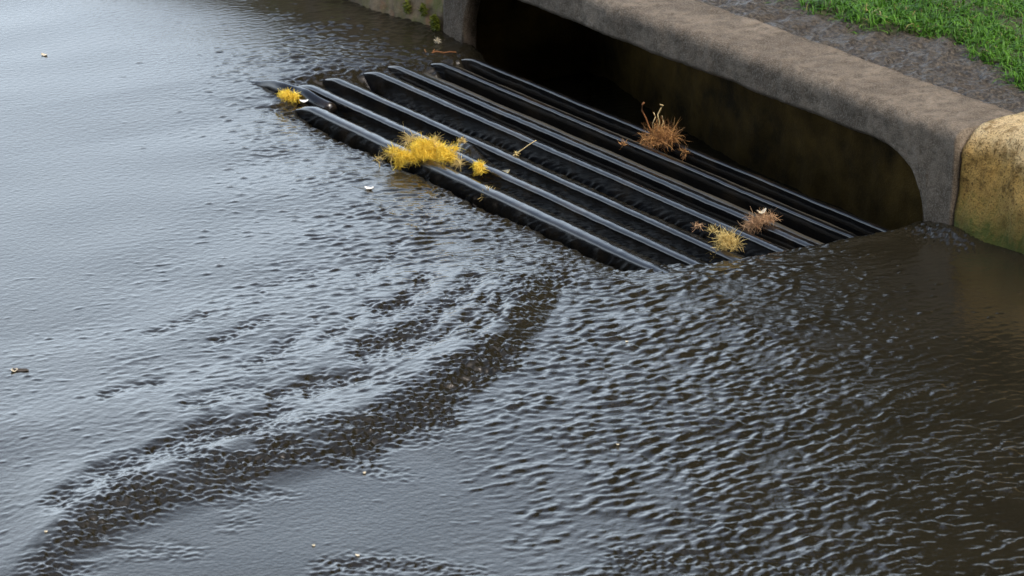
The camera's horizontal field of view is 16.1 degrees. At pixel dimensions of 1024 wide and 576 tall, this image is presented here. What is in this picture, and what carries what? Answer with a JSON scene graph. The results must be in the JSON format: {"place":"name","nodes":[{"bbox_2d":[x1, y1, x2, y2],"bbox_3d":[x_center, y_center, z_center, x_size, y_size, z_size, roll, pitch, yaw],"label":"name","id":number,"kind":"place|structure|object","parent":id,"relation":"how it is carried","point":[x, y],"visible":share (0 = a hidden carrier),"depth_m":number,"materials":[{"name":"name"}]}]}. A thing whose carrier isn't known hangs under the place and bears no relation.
{"place":"outdoors","nodes":[
{"label":"outdoors","id":0,"kind":"place"},
{"bbox_2d":[0,0,1023,575],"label":"water","id":1,"kind":"structure","parent":0,"point":[248,326],"depth_m":4.73,"materials":[{"name":"grey liquid"}]},
{"bbox_2d":[10,368,28,371],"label":"floating leaf","id":2,"kind":"object","parent":1,"relation":"on","point":[18,370],"visible":1,"depth_m":4.72,"materials":[{"name":"white plant"}]},
{"bbox_2d":[424,49,455,52],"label":"root sprig","id":3,"kind":"object","parent":1,"relation":"in","point":[443,52],"visible":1,"depth_m":6.27,"materials":[{"name":"brown plant"}]},
{"bbox_2d":[698,0,1023,113],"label":"pavement","id":4,"kind":"structure","parent":0,"point":[939,62],"depth_m":5.61,"materials":[{"name":"grey concrete"}]},
{"bbox_2d":[768,0,1023,90],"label":"ground","id":5,"kind":"structure","parent":0,"point":[893,29],"depth_m":5.74,"materials":[{"name":"green plant"}]},
{"bbox_2d":[954,112,1023,254],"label":"kerb stone","id":6,"kind":"object","parent":5,"relation":"on","point":[989,208],"visible":0.59,"depth_m":5.15,"materials":[{"name":"paint"}]},
{"label":"road","id":7,"kind":"structure","parent":0,"visible":0},
{"bbox_2d":[350,0,443,29],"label":"kerb stone","id":8,"kind":"object","parent":7,"relation":"on","point":[394,8],"visible":0.13,"depth_m":6.46,"materials":[{"name":"concrete"}]},
{"bbox_2d":[402,0,411,14],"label":"weed","id":9,"kind":"object","parent":8,"relation":"attached to","point":[407,4],"visible":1,"depth_m":6.45,"materials":[{"name":"green plant"}]},
{"bbox_2d":[418,2,427,16],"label":"weed","id":10,"kind":"object","parent":8,"relation":"attached to","point":[423,9],"visible":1,"depth_m":6.40,"materials":[{"name":"green plant"}]},
{"bbox_2d":[429,14,440,30],"bbox_3d":[-0.136,-0.467,6.381,0.016,0.038,0.031,-11,21,-30],"label":"weed","id":11,"kind":"object","parent":8,"relation":"attached to","point":[434,21],"visible":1,"depth_m":6.38,"materials":[{"name":"green plant"}]},
{"bbox_2d":[443,0,1014,229],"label":"drain inlet","id":12,"kind":"object","parent":7,"relation":"on","point":[881,146],"visible":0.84,"depth_m":5.72,"materials":[{"name":"concrete"}]},
{"bbox_2d":[249,58,888,272],"bbox_3d":[0.066,-0.186,5.674,0.408,0.073,1.345,-11,21,-30],"label":"drain grate","id":13,"kind":"object","parent":12,"relation":"in","point":[576,140],"visible":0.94,"depth_m":5.62,"materials":[{"name":"black metal"}]},
{"bbox_2d":[276,88,300,103],"bbox_3d":[-0.368,-0.320,5.991,0.054,0.031,0.035,0,18,1],"label":"yellow blossom clump","id":14,"kind":"object","parent":13,"relation":"on","point":[285,95],"visible":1,"depth_m":5.99,"materials":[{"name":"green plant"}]},
{"bbox_2d":[371,127,471,169],"bbox_3d":[-0.141,-0.217,5.623,0.155,0.088,0.074,-3,19,-9],"label":"yellow blossom clump","id":15,"kind":"object","parent":13,"relation":"on","point":[426,148],"visible":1,"depth_m":5.62,"materials":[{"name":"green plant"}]},
{"bbox_2d":[457,136,466,143],"bbox_3d":[-0.080,-0.234,5.725,0.020,0.018,0.019,-11,21,-30],"label":"blossom scrap","id":16,"kind":"object","parent":13,"relation":"on","point":[461,139],"visible":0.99,"depth_m":5.72,"materials":[{"name":"plant"}]},
{"bbox_2d":[469,158,488,175],"bbox_3d":[-0.050,-0.186,5.575,0.030,0.032,0.030,17,25,42],"label":"yellow blossom clump","id":17,"kind":"object","parent":13,"relation":"on","point":[478,167],"visible":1,"depth_m":5.57,"materials":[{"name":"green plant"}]},
{"bbox_2d":[514,140,535,155],"bbox_3d":[0.012,-0.215,5.655,0.051,0.036,0.013,-3,19,-9],"label":"twig","id":18,"kind":"object","parent":13,"relation":"on","point":[516,153],"visible":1,"depth_m":5.65,"materials":[{"name":"plant"}]},
{"bbox_2d":[633,102,686,151],"bbox_3d":[0.235,-0.249,5.720,0.108,0.093,0.075,3,19,8],"label":"root clump","id":19,"kind":"object","parent":13,"relation":"on","point":[659,134],"visible":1,"depth_m":5.72,"materials":[{"name":"plant"}]},
{"bbox_2d":[677,147,688,159],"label":"root clump","id":20,"kind":"object","parent":13,"relation":"on","point":[683,150],"visible":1,"depth_m":5.69,"materials":[{"name":"brown plant"}]},
{"bbox_2d":[691,221,705,232],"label":"root clump","id":21,"kind":"object","parent":13,"relation":"on","point":[697,225],"visible":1,"depth_m":5.33,"materials":[{"name":"brown plant"}]},
{"bbox_2d":[708,224,745,254],"bbox_3d":[0.309,-0.063,5.202,0.058,0.069,0.051,15,24,39],"label":"straw clump","id":22,"kind":"object","parent":13,"relation":"on","point":[730,240],"visible":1,"depth_m":5.20,"materials":[{"name":"yellow plant"}]},
{"bbox_2d":[738,207,782,234],"bbox_3d":[0.365,-0.098,5.314,0.066,0.050,0.056,8,20,23],"label":"root clump","id":23,"kind":"object","parent":13,"relation":"on","point":[754,221],"visible":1,"depth_m":5.31,"materials":[{"name":"beige plant"}]}
]}

